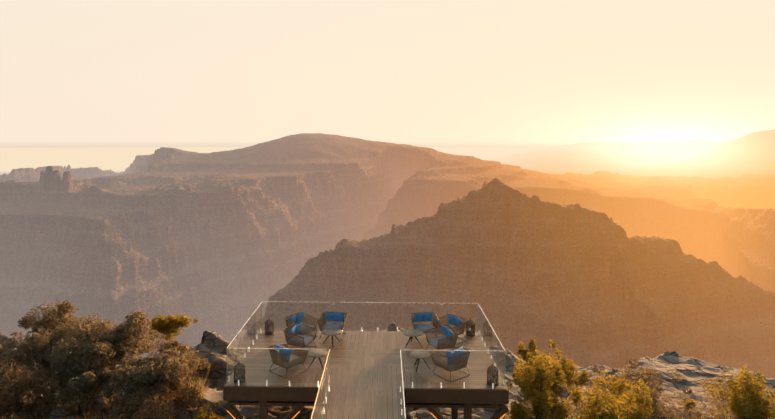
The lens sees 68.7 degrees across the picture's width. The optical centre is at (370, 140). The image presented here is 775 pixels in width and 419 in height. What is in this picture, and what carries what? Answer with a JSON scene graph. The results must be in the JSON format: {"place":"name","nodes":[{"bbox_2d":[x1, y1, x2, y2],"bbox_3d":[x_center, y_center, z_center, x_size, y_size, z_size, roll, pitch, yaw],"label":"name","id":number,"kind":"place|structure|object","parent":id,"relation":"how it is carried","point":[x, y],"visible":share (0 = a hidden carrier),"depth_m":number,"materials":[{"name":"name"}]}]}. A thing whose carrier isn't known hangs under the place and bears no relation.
{"place":"outdoors","nodes":[
{"label":"outdoors","id":0,"kind":"place"},
{"bbox_2d":[0,129,774,378],"bbox_3d":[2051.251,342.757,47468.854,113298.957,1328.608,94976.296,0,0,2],"label":"canyon ground","id":1,"kind":"structure","parent":0,"point":[607,254],"depth_m":2076.35,"materials":[{"name":"brown stone"}]},
{"bbox_2d":[0,322,774,418],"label":"cliff top ground","id":2,"kind":"structure","parent":0,"point":[213,349],"depth_m":22.51,"materials":[{"name":"stone"}]},
{"bbox_2d":[0,300,83,391],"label":"shrub","id":3,"kind":"object","parent":2,"relation":"on","point":[62,326],"visible":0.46,"depth_m":21.39,"materials":[{"name":"green plant"}]},
{"bbox_2d":[0,358,90,418],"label":"dry shrub","id":4,"kind":"object","parent":2,"relation":"on","point":[13,404],"visible":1,"depth_m":16.94,"materials":[{"name":"brown plant"}]},
{"bbox_2d":[2,310,163,417],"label":"shrub","id":5,"kind":"object","parent":2,"relation":"on","point":[86,354],"visible":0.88,"depth_m":19.23,"materials":[{"name":"green plant"}]},
{"bbox_2d":[93,338,210,402],"bbox_3d":[-7.205,8.170,19.133,3.735,2.731,3.789,0,0,2],"label":"shrub","id":6,"kind":"object","parent":2,"relation":"on","point":[175,362],"visible":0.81,"depth_m":18.11,"materials":[{"name":"green plant"}]},
{"bbox_2d":[97,368,212,418],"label":"dry shrub","id":7,"kind":"object","parent":2,"relation":"on","point":[142,401],"visible":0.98,"depth_m":17.01,"materials":[{"name":"brown plant"}]},
{"bbox_2d":[146,314,197,346],"bbox_3d":[-8.344,7.916,23.515,2.118,1.379,2.382,0,0,2],"label":"yellow shrub","id":8,"kind":"object","parent":2,"relation":"on","point":[168,326],"visible":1,"depth_m":23.51,"materials":[{"name":"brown plant"}]},
{"bbox_2d":[192,401,224,418],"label":"shrub","id":9,"kind":"object","parent":2,"relation":"on","point":[202,414],"visible":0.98,"depth_m":17.70,"materials":[{"name":"yellow plant"}]},
{"bbox_2d":[223,330,508,418],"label":"deck platform frame","id":10,"kind":"object","parent":2,"relation":"on","point":[430,400],"visible":0.35,"depth_m":16.23,"materials":[{"name":"metal"}]},
{"bbox_2d":[225,330,505,418],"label":"deck floor","id":11,"kind":"structure","parent":10,"relation":"on","point":[364,374],"depth_m":17.41,"materials":[{"name":"brown wood"}]},
{"bbox_2d":[233,359,244,383],"bbox_3d":[-3.837,6.744,16.644,0.344,0.635,0.344,0,0,22],"label":"lantern","id":12,"kind":"object","parent":11,"relation":"on","point":[240,379],"depth_m":16.59,"materials":[{"name":"grey metal"}]},
{"bbox_2d":[265,316,273,334],"bbox_3d":[-3.686,6.744,20.741,0.344,0.635,0.344,0,0,-8],"label":"lantern","id":13,"kind":"object","parent":11,"relation":"on","point":[270,329],"visible":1,"depth_m":20.65,"materials":[{"name":"grey metal"}]},
{"bbox_2d":[268,343,307,377],"bbox_3d":[-2.547,6.648,17.358,0.973,0.828,0.853,0,0,42],"label":"chair","id":14,"kind":"object","parent":11,"relation":"on","point":[289,360],"visible":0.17,"depth_m":17.11,"materials":[{"name":"wicker"}]},
{"bbox_2d":[283,322,316,352],"bbox_3d":[-2.383,6.655,19.140,0.853,0.813,0.972,0,0,22],"label":"chair","id":15,"kind":"object","parent":11,"relation":"on","point":[292,337],"visible":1,"depth_m":19.09,"materials":[{"name":"wicker"}]},
{"bbox_2d":[284,312,317,338],"bbox_3d":[-2.500,6.646,20.318,0.853,0.832,0.973,0,0,37],"label":"chair","id":16,"kind":"object","parent":11,"relation":"on","point":[297,318],"visible":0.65,"depth_m":20.45,"materials":[{"name":"wicker"}]},
{"bbox_2d":[308,349,327,369],"bbox_3d":[-1.629,6.839,17.645,0.620,0.455,0.620,0,0,42],"label":"table","id":17,"kind":"object","parent":11,"relation":"on","point":[314,354],"depth_m":17.59,"materials":[{"name":"grey"}]},
{"bbox_2d":[317,312,347,340],"bbox_3d":[-1.330,6.652,20.492,0.973,0.819,0.853,0,0,10],"label":"chair","id":18,"kind":"object","parent":11,"relation":"on","point":[332,317],"visible":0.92,"depth_m":20.61,"materials":[{"name":"fabric"}]},
{"bbox_2d":[322,328,342,347],"bbox_3d":[-1.315,6.839,19.637,0.720,0.455,0.720,0,0,-13],"label":"table","id":19,"kind":"object","parent":11,"relation":"on","point":[332,332],"visible":1,"depth_m":19.64,"materials":[{"name":"grey"}]},
{"bbox_2d":[228,303,503,418],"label":"railing brackets","id":20,"kind":"object","parent":11,"relation":"on","point":[401,370],"visible":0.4,"depth_m":16.34,"materials":[{"name":"silver metal"}]},
{"bbox_2d":[227,302,504,418],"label":"glass railing","id":21,"kind":"object","parent":20,"relation":"attached to","point":[319,405],"visible":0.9,"depth_m":16.36,"materials":[{"name":"clear glass"}]},
{"bbox_2d":[402,329,422,347],"bbox_3d":[1.473,6.839,19.531,0.720,0.455,0.720,0,0,17],"label":"table","id":22,"kind":"object","parent":11,"relation":"on","point":[412,333],"visible":1,"depth_m":19.43,"materials":[{"name":"grey"}]},
{"bbox_2d":[410,350,429,371],"bbox_3d":[1.550,6.839,17.559,0.620,0.455,0.620,0,0,-8],"label":"table","id":23,"kind":"object","parent":11,"relation":"on","point":[414,354],"depth_m":17.52,"materials":[{"name":"grey"}]},
{"bbox_2d":[409,312,439,340],"bbox_3d":[1.945,6.652,20.434,0.972,0.819,0.853,0,0,-6],"label":"chair","id":24,"kind":"object","parent":11,"relation":"on","point":[424,317],"visible":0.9,"depth_m":20.57,"materials":[{"name":"fabric"}]},
{"bbox_2d":[425,325,458,351],"bbox_3d":[2.420,6.649,18.911,0.853,0.824,0.973,0,0,-20],"label":"chair","id":25,"kind":"object","parent":11,"relation":"on","point":[449,340],"visible":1,"depth_m":18.86,"materials":[{"name":"wicker"}]},
{"bbox_2d":[433,314,466,343],"bbox_3d":[2.871,6.650,20.103,0.853,0.824,0.973,0,0,-36],"label":"chair","id":26,"kind":"object","parent":11,"relation":"on","point":[456,323],"visible":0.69,"depth_m":20.20,"materials":[{"name":"wicker"}]},
{"bbox_2d":[431,346,470,381],"bbox_3d":[2.467,6.653,17.122,0.973,0.816,0.853,0,0,-36],"label":"chair","id":27,"kind":"object","parent":11,"relation":"on","point":[452,360],"visible":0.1,"depth_m":16.86,"materials":[{"name":"wicker"}]},
{"bbox_2d":[466,317,474,335],"bbox_3d":[3.653,6.744,20.623,0.344,0.635,0.344,0,0,-38],"label":"lantern","id":28,"kind":"object","parent":11,"relation":"on","point":[470,333],"visible":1,"depth_m":20.52,"materials":[{"name":"grey metal"}]},
{"bbox_2d":[487,362,498,385],"bbox_3d":[3.561,6.744,16.464,0.344,0.635,0.344,0,0,-23],"label":"lantern","id":29,"kind":"object","parent":11,"relation":"on","point":[495,382],"depth_m":16.39,"materials":[{"name":"grey metal"}]},
{"bbox_2d":[227,410,504,418],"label":"braces","id":30,"kind":"object","parent":10,"relation":"attached to","point":[299,411],"visible":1,"depth_m":16.38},
{"bbox_2d":[48,369,731,418],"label":"dry grass tufts","id":31,"kind":"object","parent":2,"relation":"on","point":[199,385],"visible":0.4,"depth_m":19.09,"materials":[{"name":"brown plant"}]},
{"bbox_2d":[506,351,579,418],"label":"yellow shrub","id":32,"kind":"object","parent":2,"relation":"on","point":[542,403],"visible":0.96,"depth_m":16.64,"materials":[{"name":"yellow leaf"},{"name":"bark"}]},
{"bbox_2d":[512,339,589,418],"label":"yellow shrub","id":33,"kind":"object","parent":2,"relation":"on","point":[571,368],"visible":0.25,"depth_m":18.71,"materials":[{"name":"yellow leaf"},{"name":"bark"}]},
{"bbox_2d":[556,386,637,418],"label":"yellow shrub","id":34,"kind":"object","parent":2,"relation":"on","point":[605,409],"visible":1,"depth_m":15.40,"materials":[{"name":"brown plant"}]},
{"bbox_2d":[579,367,652,418],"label":"yellow shrub","id":35,"kind":"object","parent":2,"relation":"on","point":[646,399],"visible":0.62,"depth_m":16.84,"materials":[{"name":"brown plant"}]},
{"bbox_2d":[577,358,726,418],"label":"grey shrub","id":36,"kind":"object","parent":2,"relation":"on","point":[658,409],"visible":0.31,"depth_m":18.67,"materials":[{"name":"brown plant"}]},
{"bbox_2d":[674,391,697,409],"bbox_3d":[12.140,10.111,21.767,0.805,0.788,0.775,0,0,2],"label":"shrub","id":37,"kind":"object","parent":2,"relation":"on","point":[690,402],"visible":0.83,"depth_m":21.64,"materials":[{"name":"yellow plant"}]},
{"bbox_2d":[672,393,734,418],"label":"yellow shrub","id":38,"kind":"object","parent":2,"relation":"on","point":[707,412],"visible":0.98,"depth_m":16.85,"materials":[{"name":"brown plant"}]},
{"bbox_2d":[700,364,774,418],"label":"yellow shrub","id":39,"kind":"object","parent":2,"relation":"on","point":[746,401],"visible":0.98,"depth_m":17.93,"materials":[{"name":"brown plant"}]},
{"bbox_2d":[0,0,774,147],"label":"sky","id":40,"kind":"structure","parent":0,"point":[74,73],"materials":[{"name":"beige"}]}
]}

